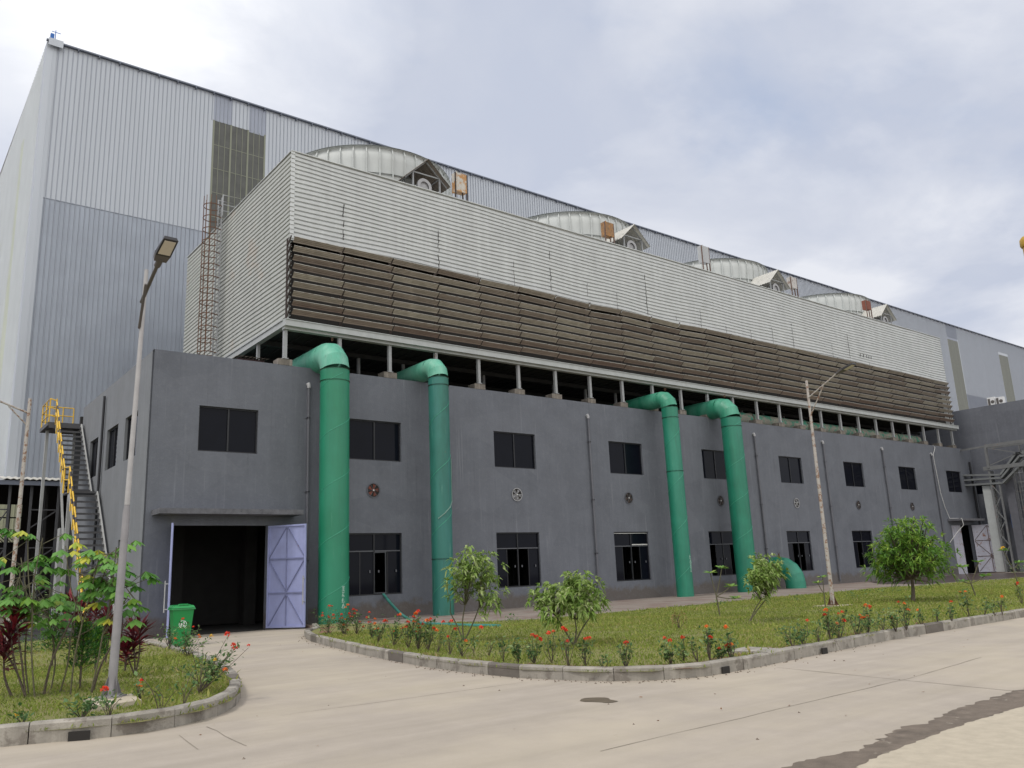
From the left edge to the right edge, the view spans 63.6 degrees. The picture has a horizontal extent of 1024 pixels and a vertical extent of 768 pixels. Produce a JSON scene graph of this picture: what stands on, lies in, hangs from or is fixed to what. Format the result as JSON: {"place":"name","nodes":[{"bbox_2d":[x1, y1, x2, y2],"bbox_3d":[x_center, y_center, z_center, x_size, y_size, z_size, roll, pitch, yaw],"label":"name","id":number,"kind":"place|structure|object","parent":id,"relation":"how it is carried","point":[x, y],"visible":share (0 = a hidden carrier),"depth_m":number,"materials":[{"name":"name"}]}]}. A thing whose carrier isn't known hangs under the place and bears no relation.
{"place":"outdoors","nodes":[
{"label":"outdoors","id":0,"kind":"place"},
{"bbox_2d":[0,504,21,541],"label":"pale wall","id":1,"kind":"structure","parent":0,"point":[12,514],"depth_m":90.59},
{"bbox_2d":[0,611,47,627],"bbox_3d":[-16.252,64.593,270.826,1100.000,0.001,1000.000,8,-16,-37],"label":"ground","id":2,"kind":"structure","parent":0,"point":[1,621],"depth_m":58.78,"materials":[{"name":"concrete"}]},
{"bbox_2d":[904,399,1023,571],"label":"grey wing","id":3,"kind":"structure","parent":2,"relation":"on","point":[990,424],"depth_m":66.92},
{"bbox_2d":[0,627,81,641],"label":"yard floor","id":4,"kind":"structure","parent":0,"point":[35,632],"depth_m":32.93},
{"bbox_2d":[0,476,67,626],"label":"bay canopy","id":5,"kind":"object","parent":4,"relation":"on","point":[10,482],"visible":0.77,"depth_m":43.84,"materials":[{"name":"metal"}]},
{"bbox_2d":[28,398,113,634],"bbox_3d":[-17.954,4.956,33.891,1.400,10.226,11.163,8,-16,-37],"label":"steel stair","id":6,"kind":"object","parent":4,"relation":"on","point":[57,428],"visible":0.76,"depth_m":34.35,"materials":[{"name":"metal"}]},
{"bbox_2d":[0,638,241,731],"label":"lawn","id":7,"kind":"structure","parent":0,"point":[47,716],"depth_m":13.34,"materials":[{"name":"plant"}]},
{"bbox_2d":[0,398,31,655],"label":"street lamp","id":8,"kind":"object","parent":7,"relation":"on","point":[19,507],"visible":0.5,"depth_m":21.76,"materials":[{"name":"metal"}]},
{"bbox_2d":[0,599,37,696],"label":"cordyline","id":9,"kind":"object","parent":7,"relation":"on","point":[12,627],"visible":0.98,"depth_m":12.29,"materials":[{"name":"red plant"}]},
{"bbox_2d":[0,554,71,693],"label":"cassava plant","id":10,"kind":"object","parent":7,"relation":"on","point":[25,600],"visible":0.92,"depth_m":12.64,"materials":[{"name":"green plant"}]},
{"bbox_2d":[0,528,74,696],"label":"cassava plant","id":11,"kind":"object","parent":7,"relation":"on","point":[26,536],"visible":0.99,"depth_m":12.55,"materials":[{"name":"green plant"}]},
{"bbox_2d":[0,592,84,651],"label":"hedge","id":12,"kind":"object","parent":7,"relation":"on","point":[27,647],"visible":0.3,"depth_m":21.77,"materials":[{"name":"green plant"}]},
{"bbox_2d":[0,580,86,689],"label":"cassava plant","id":13,"kind":"object","parent":7,"relation":"on","point":[50,631],"visible":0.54,"depth_m":13.20,"materials":[{"name":"green plant"}]},
{"bbox_2d":[35,610,69,665],"bbox_3d":[-9.470,5.256,17.118,0.765,1.141,0.614,8,-16,-37],"label":"dwarf conifer","id":14,"kind":"object","parent":7,"relation":"on","point":[57,631],"visible":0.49,"depth_m":17.06,"materials":[{"name":"green plant"}]},
{"bbox_2d":[43,611,75,694],"bbox_3d":[-6.829,4.047,12.447,0.408,1.190,0.069,-3,-13,1],"label":"bare stem","id":15,"kind":"object","parent":7,"relation":"on","point":[48,673],"visible":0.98,"depth_m":12.40,"materials":[{"name":"brown plant"}]},
{"bbox_2d":[55,588,96,666],"bbox_3d":[-8.928,4.942,16.887,1.212,1.609,0.994,3,-14,-22],"label":"cordyline","id":16,"kind":"object","parent":7,"relation":"on","point":[69,594],"visible":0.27,"depth_m":16.94,"materials":[{"name":"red plant"}]},
{"bbox_2d":[22,589,139,691],"bbox_3d":[-6.791,3.956,12.857,2.111,1.544,0.878,-3,-13,3],"label":"cassava plant","id":17,"kind":"object","parent":7,"relation":"on","point":[125,613],"visible":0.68,"depth_m":12.74,"materials":[{"name":"green plant"}]},
{"bbox_2d":[60,617,105,687],"bbox_3d":[-6.831,4.249,13.111,0.688,1.087,0.656,8,-16,-37],"label":"dwarf conifer","id":18,"kind":"object","parent":7,"relation":"on","point":[83,644],"visible":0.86,"depth_m":13.08,"materials":[{"name":"green plant"}]},
{"bbox_2d":[62,691,107,716],"bbox_3d":[-5.081,3.825,9.815,0.438,0.334,0.598,-4,-13,7],"label":"ixora shrub","id":19,"kind":"object","parent":7,"relation":"on","point":[88,706],"visible":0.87,"depth_m":9.74,"materials":[{"name":"green plant"}]},
{"bbox_2d":[45,542,137,693],"bbox_3d":[-6.405,3.512,12.526,1.200,2.227,1.735,34,-38,-69],"label":"cassava plant","id":20,"kind":"object","parent":7,"relation":"on","point":[86,580],"visible":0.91,"depth_m":12.50,"materials":[{"name":"green plant"}]},
{"bbox_2d":[83,624,109,669],"bbox_3d":[-7.816,4.914,15.511,0.561,0.949,0.654,-10,-15,28],"label":"dwarf conifer","id":21,"kind":"object","parent":7,"relation":"on","point":[99,631],"visible":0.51,"depth_m":15.50,"materials":[{"name":"green plant"}]},
{"bbox_2d":[94,604,126,661],"bbox_3d":[-8.492,5.234,17.455,0.766,1.254,0.740,8,-16,-37],"label":"cordyline","id":22,"kind":"object","parent":7,"relation":"on","point":[109,630],"visible":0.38,"depth_m":17.44,"materials":[{"name":"red plant"}]},
{"bbox_2d":[99,685,122,714],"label":"ixora shrub","id":23,"kind":"object","parent":7,"relation":"on","point":[104,701],"visible":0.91,"depth_m":9.47,"materials":[{"name":"green plant"}]},
{"bbox_2d":[83,694,141,712],"bbox_3d":[-5.277,4.241,10.896,0.610,0.140,1.027,6,-15,-31],"label":"lamp pad","id":24,"kind":"object","parent":7,"relation":"on","point":[127,699],"visible":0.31,"depth_m":10.69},
{"bbox_2d":[99,236,177,698],"bbox_3d":[-5.181,1.112,11.401,0.400,6.191,1.645,8,-16,-37],"label":"street lamp","id":25,"kind":"object","parent":24,"relation":"on","point":[164,250],"visible":0.9,"depth_m":11.65,"materials":[{"name":"metal"}]},
{"bbox_2d":[72,540,161,692],"bbox_3d":[-6.043,3.465,12.348,1.223,2.209,1.086,-6,-13,14],"label":"cassava plant","id":26,"kind":"object","parent":7,"relation":"on","point":[110,597],"visible":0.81,"depth_m":12.36,"materials":[{"name":"green plant"}]},
{"bbox_2d":[104,613,160,675],"bbox_3d":[-6.687,4.564,14.562,1.009,1.121,0.839,2,-14,-19],"label":"cordyline","id":27,"kind":"object","parent":7,"relation":"on","point":[134,643],"visible":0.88,"depth_m":14.51,"materials":[{"name":"red plant"}]},
{"bbox_2d":[169,617,201,650],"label":"ixora shrub","id":28,"kind":"object","parent":7,"relation":"on","point":[184,636],"visible":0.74,"depth_m":18.91,"materials":[{"name":"green plant"}]},
{"bbox_2d":[174,626,212,655],"bbox_3d":[-6.972,5.620,18.049,0.792,0.648,0.658,-7,-14,17],"label":"ixora shrub","id":29,"kind":"object","parent":7,"relation":"on","point":[188,644],"visible":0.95,"depth_m":18.05,"materials":[{"name":"green plant"}]},
{"bbox_2d":[180,631,240,693],"bbox_3d":[-4.392,3.978,11.811,0.824,0.838,1.045,8,-16,-37],"label":"ixora shrub","id":30,"kind":"object","parent":7,"relation":"on","point":[209,671],"visible":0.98,"depth_m":11.76,"materials":[{"name":"green plant"}]},
{"bbox_2d":[0,31,1023,623],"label":"warehouse","id":31,"kind":"structure","parent":0,"point":[112,173],"depth_m":52.13,"materials":[{"name":"grey metal"}]},
{"bbox_2d":[0,617,1023,767],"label":"road","id":32,"kind":"structure","parent":0,"point":[513,722],"depth_m":9.54,"materials":[{"name":"concrete"}]},
{"bbox_2d":[0,639,240,746],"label":"kerb","id":33,"kind":"structure","parent":32,"relation":"on","point":[13,734],"depth_m":9.44,"materials":[{"name":"concrete"}]},
{"bbox_2d":[68,730,89,741],"bbox_3d":[-4.807,3.907,9.170,0.219,0.100,0.027,1,-13,-14],"label":"kerb drain","id":34,"kind":"object","parent":33,"relation":"attached to","point":[78,735],"visible":1,"depth_m":9.16,"materials":[{"name":"black metal"}]},
{"bbox_2d":[168,604,195,644],"bbox_3d":[-9.463,6.880,23.603,0.640,1.160,0.750,5,-15,-30],"label":"wheelie bin","id":35,"kind":"object","parent":32,"relation":"on","point":[178,612],"visible":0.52,"depth_m":23.39,"materials":[{"name":"green plastic"}]},
{"bbox_2d":[62,349,995,638],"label":"pump house","id":36,"kind":"structure","parent":32,"relation":"on","point":[224,513],"depth_m":36.35,"materials":[{"name":"grey paint"}]},
{"bbox_2d":[90,439,97,477],"bbox_3d":[-18.024,3.239,35.801,0.080,1.666,1.546,8,-16,-37],"label":"window frame","id":37,"kind":"structure","parent":36,"relation":"in","point":[95,444],"depth_m":36.12,"materials":[{"name":"black glass"}]},
{"bbox_2d":[107,426,117,469],"bbox_3d":[-16.001,2.571,33.274,0.080,1.666,1.856,8,-16,-37],"label":"window frame","id":38,"kind":"structure","parent":36,"relation":"in","point":[113,437],"depth_m":33.56,"materials":[{"name":"black glass"}]},
{"bbox_2d":[198,406,256,453],"bbox_3d":[-10.542,1.725,30.622,2.196,1.666,0.080,8,-16,-37],"label":"window frame","id":39,"kind":"structure","parent":36,"relation":"in","point":[230,430],"depth_m":30.61,"materials":[{"name":"black glass"}]},
{"bbox_2d":[349,419,399,461],"bbox_3d":[-5.740,2.361,34.296,2.456,1.666,0.080,8,-16,-37],"label":"window frame","id":40,"kind":"structure","parent":36,"relation":"in","point":[368,440],"depth_m":34.31,"materials":[{"name":"black glass"}]},
{"bbox_2d":[349,533,401,596],"bbox_3d":[-5.401,7.173,32.954,2.496,2.426,0.572,8,-16,-37],"label":"window frame","id":41,"kind":"structure","parent":36,"relation":"in","point":[363,547],"depth_m":33.07,"materials":[{"name":"black glass"}]},
{"bbox_2d":[493,431,534,468],"bbox_3d":[0.073,3.131,38.745,2.456,1.666,0.080,8,-16,-37],"label":"window frame","id":42,"kind":"structure","parent":36,"relation":"in","point":[511,450],"depth_m":38.76,"materials":[{"name":"black glass"}]},
{"bbox_2d":[496,532,540,587],"bbox_3d":[0.101,8.046,37.791,2.496,2.426,0.635,8,-16,-37],"label":"window frame","id":43,"kind":"structure","parent":36,"relation":"in","point":[521,540],"depth_m":37.77,"materials":[{"name":"black glass"}]},
{"bbox_2d":[183,144,958,447],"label":"cooling tower","id":44,"kind":"structure","parent":36,"relation":"on","point":[365,259],"depth_m":41.78,"materials":[{"name":"metal"}]},
{"bbox_2d":[197,194,241,356],"bbox_3d":[-14.150,-4.335,39.759,1.723,10.025,0.868,8,-16,-37],"label":"caged ladder","id":45,"kind":"object","parent":44,"relation":"attached to","point":[213,269],"visible":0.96,"depth_m":39.68,"materials":[{"name":"metal"}]},
{"bbox_2d":[398,159,450,192],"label":"motor shed","id":46,"kind":"structure","parent":44,"relation":"on","point":[426,174],"depth_m":40.16,"materials":[{"name":"metal"}]},
{"bbox_2d":[452,171,467,200],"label":"control box","id":47,"kind":"object","parent":44,"relation":"on","point":[459,184],"visible":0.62,"depth_m":41.08,"materials":[{"name":"white metal"}]},
{"bbox_2d":[601,221,614,242],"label":"control box","id":48,"kind":"object","parent":44,"relation":"on","point":[607,230],"visible":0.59,"depth_m":47.26,"materials":[{"name":"orange metal"}]},
{"bbox_2d":[606,224,649,250],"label":"motor shed","id":49,"kind":"structure","parent":44,"relation":"on","point":[631,236],"depth_m":48.67,"materials":[{"name":"metal"}]},
{"bbox_2d":[697,245,710,270],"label":"control box","id":50,"kind":"object","parent":44,"relation":"on","point":[703,256],"visible":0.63,"depth_m":52.48,"materials":[{"name":"white metal"}]},
{"bbox_2d":[751,270,789,292],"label":"motor shed","id":51,"kind":"structure","parent":44,"relation":"on","point":[774,280],"depth_m":57.16,"materials":[{"name":"metal"}]},
{"bbox_2d":[862,304,896,323],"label":"motor shed","id":52,"kind":"structure","parent":44,"relation":"on","point":[883,313],"depth_m":65.89,"materials":[{"name":"metal"}]},
{"bbox_2d":[608,441,641,474],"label":"window","id":53,"kind":"structure","parent":36,"relation":"in","point":[625,458],"depth_m":43.22,"materials":[{"name":"black glass"}]},
{"bbox_2d":[614,532,650,580],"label":"window frame","id":54,"kind":"structure","parent":36,"relation":"in","point":[621,541],"depth_m":42.19,"materials":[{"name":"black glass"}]},
{"bbox_2d":[701,450,725,479],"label":"window","id":55,"kind":"structure","parent":36,"relation":"in","point":[713,461],"depth_m":47.58,"materials":[{"name":"black glass"}]},
{"bbox_2d":[708,531,735,575],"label":"window","id":56,"kind":"structure","parent":36,"relation":"in","point":[720,539],"depth_m":46.48,"materials":[{"name":"black glass"}]},
{"bbox_2d":[766,553,806,588],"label":"pipe elbow","id":57,"kind":"object","parent":36,"relation":"attached to","point":[795,579],"visible":0.68,"depth_m":47.25,"materials":[{"name":"green metal"}]},
{"bbox_2d":[778,456,802,483],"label":"window","id":58,"kind":"structure","parent":36,"relation":"in","point":[790,467],"depth_m":52.15,"materials":[{"name":"black glass"}]},
{"bbox_2d":[786,531,812,570],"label":"window","id":59,"kind":"structure","parent":36,"relation":"in","point":[797,537],"depth_m":51.19,"materials":[{"name":"black glass"}]},
{"bbox_2d":[718,412,921,442],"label":"header pipe","id":60,"kind":"object","parent":36,"relation":"on","point":[770,420],"visible":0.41,"depth_m":56.87,"materials":[{"name":"metal"}]},
{"bbox_2d":[843,462,863,486],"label":"window","id":61,"kind":"structure","parent":36,"relation":"in","point":[853,471],"depth_m":56.59,"materials":[{"name":"black glass"}]},
{"bbox_2d":[852,531,872,567],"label":"window","id":62,"kind":"structure","parent":36,"relation":"in","point":[863,537],"depth_m":55.46,"materials":[{"name":"black glass"}]},
{"bbox_2d":[898,467,916,489],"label":"window","id":63,"kind":"structure","parent":36,"relation":"in","point":[907,477],"depth_m":61.06,"materials":[{"name":"black glass"}]},
{"bbox_2d":[946,471,961,492],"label":"window","id":64,"kind":"structure","parent":36,"relation":"in","point":[953,478],"depth_m":65.50,"materials":[{"name":"black glass"}]},
{"bbox_2d":[951,525,967,573],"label":"door leaf","id":65,"kind":"structure","parent":36,"relation":"in","point":[958,541],"depth_m":63.69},
{"bbox_2d":[972,524,995,571],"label":"door leaf","id":66,"kind":"structure","parent":36,"relation":"in","point":[981,533],"depth_m":64.90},
{"bbox_2d":[179,657,1011,750],"bbox_3d":[2.070,3.994,10.644,11.748,0.001,4.932,3,-14,-23],"label":"road joint","id":67,"kind":"object","parent":32,"relation":"on","point":[660,736],"visible":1,"depth_m":9.85,"materials":[{"name":"grey concrete"}]},
{"bbox_2d":[243,636,1013,758],"bbox_3d":[2.072,4.547,13.082,18.080,0.022,24.522,31,-35,-67],"label":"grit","id":68,"kind":"object","parent":32,"relation":"on","point":[598,681],"visible":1,"depth_m":12.58,"materials":[{"name":"grey gravel"}]},
{"bbox_2d":[304,608,1023,680],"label":"kerb","id":69,"kind":"structure","parent":32,"relation":"on","point":[614,673],"depth_m":13.82,"materials":[{"name":"concrete"}]},
{"bbox_2d":[781,690,1023,767],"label":"dark road patch","id":70,"kind":"object","parent":32,"relation":"on","point":[896,739],"visible":1,"depth_m":7.71,"materials":[{"name":"grey concrete"}]},
{"bbox_2d":[856,707,1023,767],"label":"pale slab","id":71,"kind":"structure","parent":32,"relation":"on","point":[995,741],"depth_m":6.94,"materials":[{"name":"beige concrete"}]},
{"bbox_2d":[0,0,1023,346],"label":"sky","id":72,"kind":"structure","parent":0,"point":[872,149],"materials":[{"name":"grey"}]},
{"bbox_2d":[294,571,1023,627],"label":"pavement","id":73,"kind":"structure","parent":0,"point":[616,605],"depth_m":35.79,"materials":[{"name":"concrete"}]},
{"bbox_2d":[292,338,349,624],"bbox_3d":[-8.801,4.143,33.901,1.154,11.001,7.877,8,-16,-37],"label":"green pipe","id":74,"kind":"object","parent":73,"relation":"on","point":[328,363],"visible":0.96,"depth_m":30.88,"materials":[{"name":"metal"}]},
{"bbox_2d":[397,354,453,615],"bbox_3d":[-5.057,4.693,36.838,0.894,10.929,7.747,8,-16,-37],"label":"green pipe","id":75,"kind":"object","parent":73,"relation":"on","point":[433,373],"visible":0.9,"depth_m":33.94,"materials":[{"name":"green metal"}]},
{"bbox_2d":[382,593,500,626],"bbox_3d":[-3.039,7.661,28.119,1.132,1.033,10.876,3,-14,-24],"label":"green hose","id":76,"kind":"object","parent":73,"relation":"on","point":[398,611],"visible":0.69,"depth_m":25.95,"materials":[{"name":"green rubber"}]},
{"bbox_2d":[611,388,693,596],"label":"green pipe","id":77,"kind":"object","parent":73,"relation":"on","point":[665,402],"visible":0.92,"depth_m":42.79,"materials":[{"name":"metal"}]},
{"bbox_2d":[336,577,1021,623],"bbox_3d":[18.973,9.896,40.042,54.444,0.090,6.383,5,-15,-29],"label":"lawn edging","id":78,"kind":"object","parent":73,"relation":"on","point":[597,613],"visible":0.23,"depth_m":28.65,"materials":[{"name":"concrete"}]},
{"bbox_2d":[678,395,756,591],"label":"green pipe","id":79,"kind":"object","parent":73,"relation":"on","point":[726,412],"visible":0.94,"depth_m":45.90,"materials":[{"name":"metal"}]},
{"bbox_2d":[870,573,1023,583],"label":"wet patch","id":80,"kind":"object","parent":73,"relation":"on","point":[950,578],"visible":0.67,"depth_m":52.38,"materials":[{"name":"grey concrete"}]},
{"bbox_2d":[960,439,1023,571],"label":"cable bridge","id":81,"kind":"structure","parent":73,"relation":"on","point":[994,516],"depth_m":64.09,"materials":[{"name":"metal"}]},
{"bbox_2d":[312,577,1023,671],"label":"lawn","id":82,"kind":"structure","parent":0,"point":[351,628],"depth_m":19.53,"materials":[{"name":"plant"}]},
{"bbox_2d":[311,605,345,633],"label":"ixora shrub","id":83,"kind":"object","parent":82,"relation":"on","point":[328,622],"visible":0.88,"depth_m":23.60,"materials":[{"name":"green plant"}]},
{"bbox_2d":[331,603,354,633],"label":"ixora shrub","id":84,"kind":"object","parent":82,"relation":"on","point":[345,629],"visible":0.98,"depth_m":22.61,"materials":[{"name":"green plant"}]},
{"bbox_2d":[382,613,406,644],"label":"ixora shrub","id":85,"kind":"object","parent":82,"relation":"on","point":[395,630],"visible":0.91,"depth_m":18.60,"materials":[{"name":"green plant"}]},
{"bbox_2d":[410,609,438,648],"bbox_3d":[-1.833,5.074,17.059,0.655,0.831,0.528,8,-16,-37],"label":"ixora shrub","id":86,"kind":"object","parent":82,"relation":"on","point":[418,636],"visible":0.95,"depth_m":17.07,"materials":[{"name":"green plant"}]},
{"bbox_2d":[423,617,439,648],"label":"ixora shrub","id":87,"kind":"object","parent":82,"relation":"on","point":[428,643],"visible":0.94,"depth_m":16.98,"materials":[{"name":"green plant"}]},
{"bbox_2d":[441,544,509,640],"bbox_3d":[-0.977,4.795,19.001,1.623,2.186,1.772,8,-16,-37],"label":"leafy sapling","id":88,"kind":"object","parent":82,"relation":"on","point":[470,574],"visible":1,"depth_m":18.87,"materials":[{"name":"green plant"}]},
{"bbox_2d":[524,569,612,644],"bbox_3d":[1.276,4.542,16.802,2.385,1.503,1.570,8,-16,-37],"label":"leafy sapling","id":89,"kind":"object","parent":82,"relation":"on","point":[568,602],"visible":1,"depth_m":16.55,"materials":[{"name":"green plant"}]},
{"bbox_2d":[616,639,634,665],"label":"ixora shrub","id":90,"kind":"object","parent":82,"relation":"on","point":[624,652],"visible":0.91,"depth_m":12.28,"materials":[{"name":"green plant"}]},
{"bbox_2d":[656,636,679,664],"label":"ixora shrub","id":91,"kind":"object","parent":82,"relation":"on","point":[668,655],"visible":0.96,"depth_m":12.55,"materials":[{"name":"green plant"}]},
{"bbox_2d":[705,565,742,614],"bbox_3d":[6.261,6.098,24.437,1.145,1.452,0.448,-3,-13,1],"label":"frangipani","id":92,"kind":"object","parent":82,"relation":"on","point":[733,597],"visible":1,"depth_m":24.44,"materials":[{"name":"green plant"}]},
{"bbox_2d":[718,623,738,656],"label":"ixora shrub","id":93,"kind":"object","parent":82,"relation":"on","point":[730,648],"visible":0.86,"depth_m":12.88,"materials":[{"name":"green plant"}]},
{"bbox_2d":[726,647,778,653],"bbox_3d":[4.057,4.516,13.888,0.789,0.096,0.873,8,-16,-37],"label":"drain cover","id":94,"kind":"object","parent":82,"relation":"on","point":[754,650],"visible":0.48,"depth_m":13.85,"materials":[{"name":"concrete"}]},
{"bbox_2d":[741,552,790,620],"bbox_3d":[6.534,5.236,21.376,1.220,1.762,1.756,-10,-15,31],"label":"leafy sapling","id":95,"kind":"object","parent":82,"relation":"on","point":[763,575],"visible":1,"depth_m":21.27,"materials":[{"name":"green plant"}]},
{"bbox_2d":[774,626,803,645],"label":"ixora shrub","id":96,"kind":"object","parent":82,"relation":"on","point":[792,636],"visible":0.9,"depth_m":14.17,"materials":[{"name":"green plant"}]},
{"bbox_2d":[820,606,842,638],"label":"ixora shrub","id":97,"kind":"object","parent":82,"relation":"on","point":[829,629],"visible":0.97,"depth_m":15.07,"materials":[{"name":"green plant"}]},
{"bbox_2d":[816,604,852,606],"bbox_3d":[10.410,7.216,26.739,0.850,0.110,0.900,8,-16,-37],"label":"lamp pad","id":98,"kind":"object","parent":82,"relation":"on","point":[834,605],"visible":0.14,"depth_m":26.61,"materials":[{"name":"grey concrete"}]},
{"bbox_2d":[805,363,855,604],"bbox_3d":[10.737,3.253,26.956,0.400,7.679,2.050,8,-16,-37],"label":"street lamp","id":99,"kind":"object","parent":98,"relation":"on","point":[832,600],"visible":0.96,"depth_m":27.40,"materials":[{"name":"metal"}]},
{"bbox_2d":[844,603,873,634],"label":"ixora shrub","id":100,"kind":"object","parent":82,"relation":"on","point":[858,619],"visible":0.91,"depth_m":15.84,"materials":[{"name":"green plant"}]},
{"bbox_2d":[895,595,911,629],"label":"ixora shrub","id":101,"kind":"object","parent":82,"relation":"on","point":[904,615],"visible":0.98,"depth_m":16.85,"materials":[{"name":"green plant"}]},
{"bbox_2d":[859,515,965,600],"bbox_3d":[13.584,5.851,27.751,3.432,2.827,3.090,-3,-13,3],"label":"mango tree","id":102,"kind":"object","parent":82,"relation":"on","point":[905,559],"visible":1,"depth_m":27.60,"materials":[{"name":"green plant"}]},
{"label":"bare soil","id":103,"kind":"structure","parent":82,"relation":"on","visible":0},
{"bbox_2d":[699,624,718,660],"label":"ixora shrub","id":104,"kind":"object","parent":103,"relation":"on","point":[709,641],"visible":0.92,"depth_m":12.85,"materials":[{"name":"green plant"}]},
{"label":"bare soil","id":105,"kind":"structure","parent":0,"visible":0},
{"bbox_2d":[524,631,542,662],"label":"ixora shrub","id":106,"kind":"object","parent":105,"relation":"on","point":[533,652],"visible":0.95,"depth_m":13.54,"materials":[{"name":"green plant"}]},
{"label":"bare soil","id":107,"kind":"structure","parent":0,"visible":0},
{"bbox_2d":[555,626,575,665],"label":"ixora shrub","id":108,"kind":"object","parent":107,"relation":"on","point":[565,646],"visible":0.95,"depth_m":12.89,"materials":[{"name":"green plant"}]},
{"bbox_2d":[576,636,595,665],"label":"ixora shrub","id":109,"kind":"object","parent":107,"relation":"on","point":[585,649],"visible":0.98,"depth_m":13.02,"materials":[{"name":"green plant"}]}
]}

